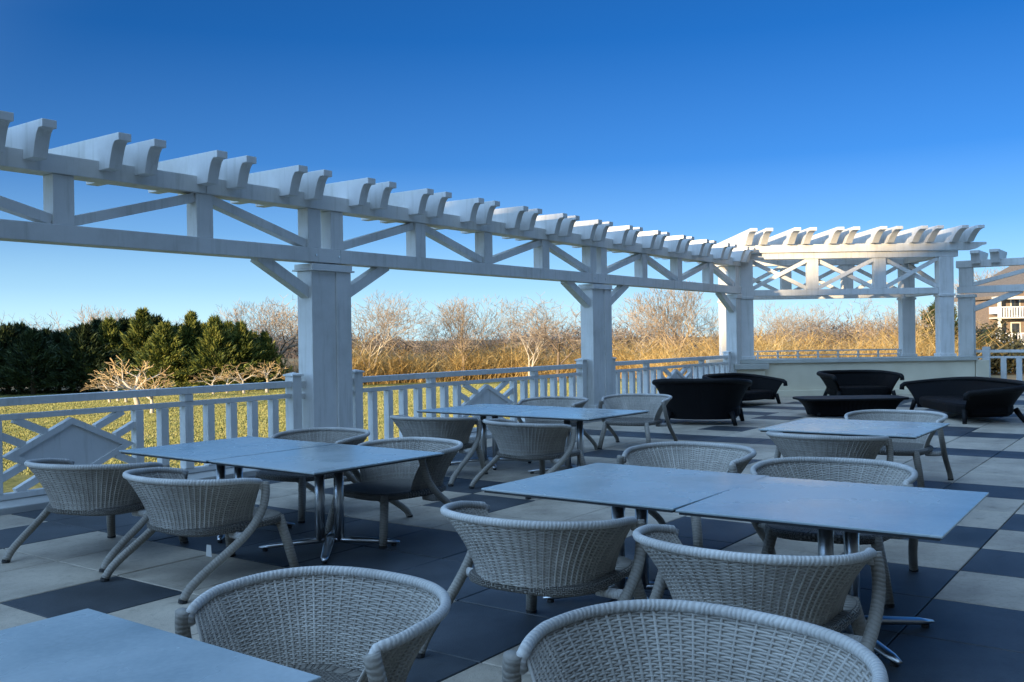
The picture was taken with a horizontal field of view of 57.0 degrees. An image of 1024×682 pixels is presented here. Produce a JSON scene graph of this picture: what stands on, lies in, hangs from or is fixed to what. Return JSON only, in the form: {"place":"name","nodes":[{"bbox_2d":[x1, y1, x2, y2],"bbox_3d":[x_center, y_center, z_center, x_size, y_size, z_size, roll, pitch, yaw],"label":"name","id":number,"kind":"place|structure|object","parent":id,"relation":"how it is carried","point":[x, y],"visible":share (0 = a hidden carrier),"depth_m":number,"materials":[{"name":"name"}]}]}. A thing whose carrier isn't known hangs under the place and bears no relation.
{"place":"outdoors","nodes":[
{"label":"outdoors","id":0,"kind":"place"},
{"bbox_2d":[0,376,656,492],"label":"lawn","id":1,"kind":"structure","parent":0,"point":[12,482],"depth_m":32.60,"materials":[{"name":"green plant"}]},
{"bbox_2d":[0,322,55,393],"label":"evergreen tree","id":2,"kind":"object","parent":1,"relation":"on","point":[9,335],"visible":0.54,"depth_m":52.61,"materials":[{"name":"green plant"}]},
{"bbox_2d":[14,326,54,393],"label":"evergreen tree","id":3,"kind":"object","parent":1,"relation":"on","point":[46,332],"visible":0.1,"depth_m":55.23,"materials":[{"name":"green plant"}]},
{"bbox_2d":[0,327,80,394],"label":"evergreen tree","id":4,"kind":"object","parent":1,"relation":"on","point":[33,344],"visible":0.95,"depth_m":51.47,"materials":[{"name":"green plant"}]},
{"bbox_2d":[1,330,97,395],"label":"evergreen tree","id":5,"kind":"object","parent":1,"relation":"on","point":[55,337],"visible":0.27,"depth_m":52.77,"materials":[{"name":"green plant"}]},
{"bbox_2d":[28,321,142,392],"bbox_3d":[-23.761,1.004,52.942,6.308,4.313,6.464,-1,0,-28],"label":"evergreen tree","id":6,"kind":"object","parent":1,"relation":"on","point":[82,340],"visible":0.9,"depth_m":52.17,"materials":[{"name":"green plant"}]},
{"bbox_2d":[51,315,139,394],"bbox_3d":[-22.967,0.816,55.258,7.438,4.688,7.259,-1,0,3],"label":"evergreen tree","id":7,"kind":"object","parent":1,"relation":"on","point":[124,326],"visible":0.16,"depth_m":54.78,"materials":[{"name":"green plant"}]},
{"bbox_2d":[66,316,139,391],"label":"evergreen tree","id":8,"kind":"object","parent":1,"relation":"on","point":[109,330],"visible":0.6,"depth_m":53.33,"materials":[{"name":"green plant"}]},
{"bbox_2d":[80,372,133,402],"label":"pruned tree","id":9,"kind":"object","parent":1,"relation":"on","point":[109,400],"visible":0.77,"depth_m":43.94,"materials":[{"name":"beige plant"}]},
{"bbox_2d":[88,369,135,400],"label":"pruned tree","id":10,"kind":"object","parent":1,"relation":"on","point":[111,382],"visible":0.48,"depth_m":44.98,"materials":[{"name":"beige plant"}]},
{"bbox_2d":[97,373,149,401],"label":"pruned tree","id":11,"kind":"object","parent":1,"relation":"on","point":[125,399],"visible":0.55,"depth_m":43.80,"materials":[{"name":"beige plant"}]},
{"bbox_2d":[91,313,171,391],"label":"evergreen tree","id":12,"kind":"object","parent":1,"relation":"on","point":[156,318],"visible":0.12,"depth_m":55.18,"materials":[{"name":"green plant"}]},
{"bbox_2d":[90,355,173,404],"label":"pruned tree","id":13,"kind":"object","parent":1,"relation":"on","point":[128,387],"visible":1,"depth_m":37.92,"materials":[{"name":"beige plant"}]},
{"bbox_2d":[133,374,174,412],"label":"pruned tree","id":14,"kind":"object","parent":1,"relation":"on","point":[154,385],"visible":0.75,"depth_m":37.15,"materials":[{"name":"beige plant"}]},
{"bbox_2d":[113,320,213,390],"bbox_3d":[-19.241,0.933,52.415,5.249,4.427,5.711,-1,0,45],"label":"evergreen tree","id":15,"kind":"object","parent":1,"relation":"on","point":[163,347],"visible":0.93,"depth_m":51.97,"materials":[{"name":"green plant"}]},
{"bbox_2d":[189,367,229,393],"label":"pruned tree","id":16,"kind":"object","parent":1,"relation":"on","point":[215,377],"visible":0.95,"depth_m":49.96,"materials":[{"name":"beige plant"}]},
{"bbox_2d":[170,313,258,391],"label":"evergreen tree","id":17,"kind":"object","parent":1,"relation":"on","point":[215,335],"visible":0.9,"depth_m":52.48,"materials":[{"name":"green plant"}]},
{"bbox_2d":[205,365,246,392],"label":"pruned tree","id":18,"kind":"object","parent":1,"relation":"on","point":[229,377],"visible":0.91,"depth_m":50.33,"materials":[{"name":"beige plant"}]},
{"bbox_2d":[199,319,263,385],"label":"evergreen tree","id":19,"kind":"object","parent":1,"relation":"on","point":[230,324],"visible":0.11,"depth_m":55.29,"materials":[{"name":"green plant"}]},
{"bbox_2d":[216,362,267,393],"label":"pruned tree","id":20,"kind":"object","parent":1,"relation":"on","point":[243,391],"visible":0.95,"depth_m":49.82,"materials":[{"name":"beige plant"}]},
{"bbox_2d":[233,330,284,381],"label":"evergreen tree","id":21,"kind":"object","parent":1,"relation":"on","point":[256,336],"visible":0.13,"depth_m":55.83,"materials":[{"name":"green plant"}]},
{"bbox_2d":[249,360,287,392],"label":"pruned tree","id":22,"kind":"object","parent":1,"relation":"on","point":[265,375],"visible":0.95,"depth_m":50.30,"materials":[{"name":"beige plant"}]},
{"bbox_2d":[248,329,293,389],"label":"evergreen tree","id":23,"kind":"object","parent":1,"relation":"on","point":[268,344],"visible":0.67,"depth_m":54.72,"materials":[{"name":"green plant"}]},
{"bbox_2d":[351,289,441,383],"bbox_3d":[-8.125,-0.352,58.719,7.150,6.115,6.674,-1,0,-34],"label":"bare tree","id":24,"kind":"object","parent":1,"relation":"on","point":[387,314],"visible":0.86,"depth_m":58.95,"materials":[{"name":"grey plant"}]},
{"bbox_2d":[351,302,453,366],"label":"bare tree","id":25,"kind":"object","parent":1,"relation":"on","point":[399,352],"visible":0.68,"depth_m":61.91,"materials":[{"name":"brown plant"}]},
{"bbox_2d":[398,305,470,366],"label":"bare tree","id":26,"kind":"object","parent":1,"relation":"on","point":[443,328],"visible":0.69,"depth_m":63.54,"materials":[{"name":"brown plant"}]},
{"bbox_2d":[421,295,530,380],"bbox_3d":[-2.423,-0.272,62.567,7.590,5.774,7.654,-1,0,-5],"label":"bare tree","id":27,"kind":"object","parent":1,"relation":"on","point":[462,329],"visible":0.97,"depth_m":62.48,"materials":[{"name":"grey plant"}]},
{"bbox_2d":[459,315,518,377],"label":"bare tree","id":28,"kind":"object","parent":1,"relation":"on","point":[488,336],"visible":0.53,"depth_m":65.92,"materials":[{"name":"brown plant"}]},
{"bbox_2d":[292,326,717,384],"bbox_3d":[-0.539,0.520,64.662,31.209,4.073,21.986,-1,0,-11],"label":"golden thicket","id":29,"kind":"object","parent":1,"relation":"on","point":[410,366],"visible":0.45,"depth_m":62.79,"materials":[{"name":"yellow plant"}]},
{"bbox_2d":[494,298,572,375],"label":"bare tree","id":30,"kind":"object","parent":1,"relation":"on","point":[532,338],"visible":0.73,"depth_m":62.60,"materials":[{"name":"brown plant"}]},
{"bbox_2d":[497,294,623,380],"bbox_3d":[2.791,-0.351,59.441,8.031,5.755,8.651,-1,0,20],"label":"bare tree","id":31,"kind":"object","parent":1,"relation":"on","point":[553,345],"visible":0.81,"depth_m":59.42,"materials":[{"name":"brown plant"}]},
{"bbox_2d":[560,304,633,351],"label":"bare tree","id":32,"kind":"object","parent":1,"relation":"on","point":[580,329],"visible":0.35,"depth_m":65.35,"materials":[{"name":"brown plant"}]},
{"bbox_2d":[612,298,708,364],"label":"bare tree","id":33,"kind":"object","parent":1,"relation":"on","point":[636,322],"visible":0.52,"depth_m":61.31,"materials":[{"name":"brown plant"}]},
{"bbox_2d":[617,280,718,361],"bbox_3d":[10.729,-0.736,59.176,8.315,6.326,8.386,-1,0,-42],"label":"bare tree","id":34,"kind":"object","parent":1,"relation":"on","point":[664,314],"visible":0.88,"depth_m":58.51,"materials":[{"name":"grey plant"}]},
{"bbox_2d":[612,302,1021,378],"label":"reed bank","id":35,"kind":"structure","parent":1,"relation":"on","point":[925,350],"depth_m":51.52,"materials":[{"name":"yellow plant"}]},
{"bbox_2d":[0,394,1023,681],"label":"dark paving","id":36,"kind":"structure","parent":0,"point":[952,642],"depth_m":5.41,"materials":[{"name":"grey tile"}]},
{"bbox_2d":[119,436,333,542],"bbox_3d":[-2.103,1.100,7.028,1.085,0.620,1.140,-1,0,38],"label":"dining table","id":37,"kind":"object","parent":36,"relation":"on","point":[205,452],"visible":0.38,"depth_m":6.96,"materials":[{"name":"grey metal"}]},
{"bbox_2d":[209,444,444,563],"bbox_3d":[-1.231,1.089,6.356,1.074,0.620,1.140,-1,0,38],"label":"dining table","id":38,"kind":"object","parent":36,"relation":"on","point":[320,462],"visible":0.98,"depth_m":6.32,"materials":[{"name":"metal"}]},
{"bbox_2d":[390,415,487,485],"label":"wicker chair","id":39,"kind":"object","parent":36,"relation":"on","point":[457,428],"visible":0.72,"depth_m":9.21,"materials":[{"name":"grey wicker"}]},
{"bbox_2d":[417,501,646,657],"bbox_3d":[0.148,1.063,4.288,0.914,0.654,0.876,-1,0,32],"label":"wicker chair","id":40,"kind":"object","parent":36,"relation":"on","point":[532,560],"visible":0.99,"depth_m":4.01,"materials":[{"name":"grey wicker"}]},
{"bbox_2d":[481,463,766,602],"bbox_3d":[0.633,1.065,5.053,1.107,0.620,1.163,-1,0,36],"label":"dining table","id":41,"kind":"object","parent":36,"relation":"on","point":[640,490],"visible":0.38,"depth_m":4.97,"materials":[{"name":"metal"}]},
{"bbox_2d":[616,441,756,547],"bbox_3d":[1.147,1.042,6.269,0.914,0.654,0.876,-1,0,39],"label":"wicker chair","id":42,"kind":"object","parent":36,"relation":"on","point":[714,457],"visible":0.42,"depth_m":6.57,"materials":[{"name":"grey wicker"}]},
{"bbox_2d":[676,476,988,666],"bbox_3d":[1.522,1.053,4.386,1.107,0.620,1.163,-1,0,35],"label":"dining table","id":43,"kind":"object","parent":36,"relation":"on","point":[851,511],"visible":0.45,"depth_m":4.28,"materials":[{"name":"metal"}]},
{"bbox_2d":[750,457,918,607],"bbox_3d":[1.804,1.035,5.323,0.914,0.654,0.876,-1,0,26],"label":"wicker chair","id":44,"kind":"object","parent":36,"relation":"on","point":[866,471],"visible":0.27,"depth_m":5.51,"materials":[{"name":"grey wicker"}]},
{"bbox_2d":[792,395,908,416],"bbox_3d":[5.774,1.117,16.101,1.840,0.320,0.920,-1,0,0],"label":"coffee table","id":45,"kind":"object","parent":36,"relation":"on","point":[819,406],"visible":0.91,"depth_m":15.76,"materials":[{"name":"black wicker"}]},
{"bbox_2d":[956,249,1023,355],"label":"side pergola","id":46,"kind":"object","parent":36,"relation":"on","point":[967,307],"visible":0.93,"depth_m":22.75,"materials":[{"name":"white paint"}]},
{"bbox_2d":[975,347,1023,380],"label":"side railing","id":47,"kind":"object","parent":36,"relation":"on","point":[986,352],"visible":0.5,"depth_m":22.46,"materials":[{"name":"white paint"}]},
{"bbox_2d":[0,392,1023,681],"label":"paving","id":48,"kind":"structure","parent":0,"point":[36,568],"depth_m":6.70,"materials":[{"name":"grey tile"}]},
{"bbox_2d":[1,458,188,571],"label":"wicker chair","id":49,"kind":"object","parent":48,"relation":"on","point":[106,490],"visible":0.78,"depth_m":6.03,"materials":[{"name":"grey wicker"}]},
{"bbox_2d":[0,608,320,681],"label":"dining table","id":50,"kind":"object","parent":48,"relation":"on","point":[87,645],"visible":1,"depth_m":2.35,"materials":[{"name":"metal"}]},
{"bbox_2d":[100,467,298,603],"bbox_3d":[-1.842,1.089,5.650,0.914,0.654,0.876,-1,0,38],"label":"wicker chair","id":51,"kind":"object","parent":48,"relation":"on","point":[176,501],"visible":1,"depth_m":5.37,"materials":[{"name":"grey wicker"}]},
{"bbox_2d":[175,566,450,681],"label":"wicker chair","id":52,"kind":"object","parent":48,"relation":"on","point":[337,624],"visible":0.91,"depth_m":3.09,"materials":[{"name":"grey wicker"}]},
{"bbox_2d":[254,427,379,522],"bbox_3d":[-1.636,1.079,7.796,0.914,0.654,0.876,-1,0,38],"label":"wicker chair","id":53,"kind":"object","parent":48,"relation":"on","point":[345,435],"visible":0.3,"depth_m":7.70,"materials":[{"name":"grey wicker"}]},
{"bbox_2d":[325,437,462,548],"bbox_3d":[-0.815,1.070,6.860,0.914,0.654,0.876,-1,0,45],"label":"wicker chair","id":54,"kind":"object","parent":48,"relation":"on","point":[393,484],"visible":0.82,"depth_m":6.77,"materials":[{"name":"grey wicker"}]},
{"bbox_2d":[416,404,555,469],"bbox_3d":[-0.251,1.061,10.482,1.139,0.620,1.163,-1,0,38],"label":"dining table","id":55,"kind":"object","parent":48,"relation":"on","point":[482,411],"visible":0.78,"depth_m":10.44,"materials":[{"name":"metal"}]},
{"bbox_2d":[469,418,585,498],"bbox_3d":[0.192,1.049,8.761,0.876,0.654,0.914,-1,0,-40],"label":"wicker chair","id":56,"kind":"object","parent":48,"relation":"on","point":[541,443],"visible":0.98,"depth_m":8.47,"materials":[{"name":"grey wicker"}]},
{"bbox_2d":[515,396,598,449],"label":"wicker chair","id":57,"kind":"object","parent":48,"relation":"on","point":[567,401],"visible":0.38,"depth_m":11.88,"materials":[{"name":"grey wicker"}]},
{"bbox_2d":[496,407,648,473],"bbox_3d":[0.641,1.050,9.752,1.139,0.620,1.140,-1,0,38],"label":"dining table","id":58,"kind":"object","parent":48,"relation":"on","point":[567,415],"visible":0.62,"depth_m":9.71,"materials":[{"name":"metal"}]},
{"bbox_2d":[598,393,677,448],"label":"wicker chair","id":59,"kind":"object","parent":48,"relation":"on","point":[654,405],"visible":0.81,"depth_m":12.12,"materials":[{"name":"grey wicker"}]},
{"bbox_2d":[502,599,888,681],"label":"wicker chair","id":60,"kind":"object","parent":48,"relation":"on","point":[655,640],"visible":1,"depth_m":2.56,"materials":[{"name":"grey wicker"}]},
{"bbox_2d":[652,378,751,425],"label":"lounge chair","id":61,"kind":"object","parent":48,"relation":"on","point":[707,399],"visible":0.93,"depth_m":14.58,"materials":[{"name":"black wicker"}]},
{"bbox_2d":[702,373,787,407],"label":"lounge chair","id":62,"kind":"object","parent":48,"relation":"on","point":[764,387],"visible":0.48,"depth_m":19.01,"materials":[{"name":"black wicker"}]},
{"bbox_2d":[632,524,885,653],"bbox_3d":[0.942,1.053,3.636,0.914,0.654,0.876,-1,0,36],"label":"wicker chair","id":63,"kind":"object","parent":48,"relation":"on","point":[813,589],"visible":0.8,"depth_m":3.34,"materials":[{"name":"grey wicker"}]},
{"bbox_2d":[766,431,893,461],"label":"wicker chair","id":64,"kind":"object","parent":48,"relation":"on","point":[800,445],"visible":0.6,"depth_m":6.98,"materials":[{"name":"grey wicker"}]},
{"bbox_2d":[758,418,949,438],"bbox_3d":[2.877,1.022,7.879,1.226,0.620,1.197,-1,0,36],"label":"dining table","id":65,"kind":"object","parent":48,"relation":"on","point":[889,429],"visible":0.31,"depth_m":7.74,"materials":[{"name":"metal"}]},
{"bbox_2d":[816,370,903,395],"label":"lounge chair","id":66,"kind":"object","parent":48,"relation":"on","point":[860,382],"visible":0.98,"depth_m":19.73,"materials":[{"name":"black wicker"}]},
{"bbox_2d":[842,409,953,487],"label":"wicker chair","id":67,"kind":"object","parent":48,"relation":"on","point":[916,448],"visible":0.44,"depth_m":8.84,"materials":[{"name":"grey wicker"}]},
{"bbox_2d":[899,377,1023,423],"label":"lounge sofa","id":68,"kind":"object","parent":48,"relation":"on","point":[965,397],"visible":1,"depth_m":15.14,"materials":[{"name":"black wicker"}]},
{"bbox_2d":[0,0,1023,342],"label":"sky","id":69,"kind":"structure","parent":0,"point":[713,120],"materials":[{"name":"blue"}]},
{"bbox_2d":[2,334,1023,390],"bbox_3d":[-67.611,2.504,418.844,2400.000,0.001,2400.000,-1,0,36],"label":"ground","id":70,"kind":"structure","parent":0,"point":[1009,376],"depth_m":126.80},
{"bbox_2d":[0,321,52,390],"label":"evergreen tree","id":71,"kind":"object","parent":70,"relation":"on","point":[21,326],"visible":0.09,"depth_m":54.78,"materials":[{"name":"green plant"}]},
{"bbox_2d":[0,313,59,329],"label":"bare tree","id":72,"kind":"object","parent":70,"relation":"on","point":[35,319],"visible":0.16,"depth_m":59.65,"materials":[{"name":"brown plant"}]},
{"bbox_2d":[13,325,119,390],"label":"evergreen tree","id":73,"kind":"object","parent":70,"relation":"on","point":[67,330],"visible":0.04,"depth_m":55.21,"materials":[{"name":"green plant"}]},
{"bbox_2d":[49,306,135,329],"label":"bare tree","id":74,"kind":"object","parent":70,"relation":"on","point":[90,317],"visible":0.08,"depth_m":59.22,"materials":[{"name":"brown plant"}]},
{"bbox_2d":[72,316,112,389],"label":"evergreen tree","id":75,"kind":"object","parent":70,"relation":"on","point":[95,322],"visible":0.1,"depth_m":55.17,"materials":[{"name":"green plant"}]},
{"bbox_2d":[99,306,189,388],"bbox_3d":[-21.045,0.452,54.279,5.336,5.046,5.222,-1,0,-14],"label":"evergreen tree","id":76,"kind":"object","parent":70,"relation":"on","point":[142,326],"visible":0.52,"depth_m":53.44,"materials":[{"name":"green plant"}]},
{"bbox_2d":[151,310,226,387],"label":"evergreen tree","id":77,"kind":"object","parent":70,"relation":"on","point":[191,331],"visible":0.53,"depth_m":53.62,"materials":[{"name":"green plant"}]},
{"bbox_2d":[200,320,281,390],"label":"evergreen tree","id":78,"kind":"object","parent":70,"relation":"on","point":[247,348],"visible":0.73,"depth_m":53.59,"materials":[{"name":"green plant"}]},
{"bbox_2d":[214,296,297,359],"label":"bare tree","id":79,"kind":"object","parent":70,"relation":"on","point":[237,314],"visible":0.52,"depth_m":59.86,"materials":[{"name":"brown plant"}]},
{"bbox_2d":[249,294,297,378],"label":"bare tree","id":80,"kind":"object","parent":70,"relation":"on","point":[285,349],"visible":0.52,"depth_m":57.72,"materials":[{"name":"brown plant"}]},
{"bbox_2d":[275,301,297,355],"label":"bare tree","id":81,"kind":"object","parent":70,"relation":"on","point":[286,328],"visible":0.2,"depth_m":65.97,"materials":[{"name":"brown plant"}]},
{"bbox_2d":[33,308,921,358],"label":"woods","id":82,"kind":"object","parent":70,"relation":"on","point":[404,347],"visible":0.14,"depth_m":158.54,"materials":[{"name":"plant"}]},
{"bbox_2d":[271,329,934,379],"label":"brown brush","id":83,"kind":"object","parent":70,"relation":"on","point":[297,364],"visible":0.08,"depth_m":71.61,"materials":[{"name":"brown plant"}]},
{"bbox_2d":[677,300,718,348],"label":"bare tree","id":84,"kind":"object","parent":70,"relation":"on","point":[706,321],"visible":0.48,"depth_m":64.54,"materials":[{"name":"brown plant"}]},
{"bbox_2d":[716,302,832,348],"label":"bare tree","id":85,"kind":"object","parent":70,"relation":"on","point":[787,323],"visible":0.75,"depth_m":56.78,"materials":[{"name":"brown plant"}]},
{"bbox_2d":[765,304,832,348],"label":"bare tree","id":86,"kind":"object","parent":70,"relation":"on","point":[807,327],"visible":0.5,"depth_m":59.20,"materials":[{"name":"brown plant"}]},
{"bbox_2d":[762,298,883,351],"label":"bare tree","id":87,"kind":"object","parent":70,"relation":"on","point":[816,331],"visible":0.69,"depth_m":60.35,"materials":[{"name":"brown plant"}]},
{"bbox_2d":[844,302,934,351],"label":"bare tree","id":88,"kind":"object","parent":70,"relation":"on","point":[893,319],"visible":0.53,"depth_m":54.77,"materials":[{"name":"brown plant"}]},
{"bbox_2d":[887,300,993,355],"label":"bare tree","id":89,"kind":"object","parent":70,"relation":"on","point":[932,307],"visible":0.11,"depth_m":61.40,"materials":[{"name":"brown plant"}]},
{"bbox_2d":[954,266,1004,312],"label":"bare tree","id":90,"kind":"object","parent":70,"relation":"on","point":[955,288],"visible":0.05,"depth_m":96.91,"materials":[{"name":"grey plant"}]},
{"bbox_2d":[976,337,1009,374],"bbox_3d":[29.896,1.058,59.953,3.405,2.582,3.351,-1,0,36],"label":"dark shrub","id":91,"kind":"object","parent":70,"relation":"on","point":[995,347],"visible":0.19,"depth_m":59.20,"materials":[{"name":"green plant"}]},
{"bbox_2d":[976,320,1022,346],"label":"dark shrub","id":92,"kind":"object","parent":70,"relation":"on","point":[1002,337],"visible":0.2,"depth_m":65.39,"materials":[{"name":"green plant"}]},
{"bbox_2d":[991,341,1023,373],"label":"dark shrub","id":93,"kind":"object","parent":70,"relation":"on","point":[1011,363],"visible":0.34,"depth_m":59.40,"materials":[{"name":"green plant"}]},
{"bbox_2d":[887,506,1021,646],"bbox_3d":[8.074,1.914,6.040,22.020,1.288,35.200,-1,0,36],"label":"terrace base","id":94,"kind":"object","parent":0,"point":[952,578],"depth_m":5.38,"materials":[{"name":"grey concrete"}]},
{"bbox_2d":[0,418,609,515],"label":"kerb","id":95,"kind":"structure","parent":94,"relation":"attached to","point":[22,504],"depth_m":8.32,"materials":[{"name":"stone"}]},
{"bbox_2d":[0,372,304,499],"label":"railing","id":96,"kind":"object","parent":95,"relation":"on","point":[77,442],"visible":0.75,"depth_m":9.10,"materials":[{"name":"white paint"}]},
{"bbox_2d":[0,110,755,428],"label":"pergola","id":97,"kind":"object","parent":95,"relation":"on","point":[323,287],"visible":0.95,"depth_m":11.14,"materials":[{"name":"white paint"}]},
{"bbox_2d":[352,358,587,440],"bbox_3d":[-0.376,0.814,13.850,0.170,0.993,5.670,-1,0,36],"label":"railing","id":98,"kind":"object","parent":95,"relation":"on","point":[486,394],"visible":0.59,"depth_m":13.26,"materials":[{"name":"white paint"}]},
{"bbox_2d":[612,351,731,393],"bbox_3d":[3.282,0.742,18.917,0.170,0.993,5.530,-1,0,36],"label":"railing","id":99,"kind":"object","parent":95,"relation":"on","point":[646,375],"visible":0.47,"depth_m":18.20,"materials":[{"name":"white paint"}]},
{"bbox_2d":[706,356,988,395],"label":"parapet wall","id":100,"kind":"structure","parent":94,"relation":"on","point":[800,376],"depth_m":21.25,"materials":[{"name":"beige paint"}]},
{"bbox_2d":[754,349,900,358],"bbox_3d":[7.614,0.321,23.458,4.100,0.200,0.060,-1,0,0],"label":"guard rail","id":101,"kind":"object","parent":100,"relation":"on","point":[818,354],"visible":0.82,"depth_m":23.43,"materials":[{"name":"white paint"}]},
{"bbox_2d":[715,225,986,359],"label":"corner pavilion","id":102,"kind":"structure","parent":100,"relation":"on","point":[878,249],"depth_m":21.31,"materials":[{"name":"white paint"}]},
{"bbox_2d":[954,265,1023,362],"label":"building","id":103,"kind":"structure","parent":0,"point":[1011,310],"depth_m":79.98,"materials":[{"name":"white wood"}]},
{"bbox_2d":[1010,299,1019,315],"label":"balcony door","id":104,"kind":"structure","parent":103,"relation":"in","point":[1016,302],"depth_m":79.92,"materials":[{"name":"white glass"}]},
{"bbox_2d":[1010,322,1020,341],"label":"balcony door","id":105,"kind":"structure","parent":103,"relation":"in","point":[1016,326],"depth_m":79.92,"materials":[{"name":"white glass"}]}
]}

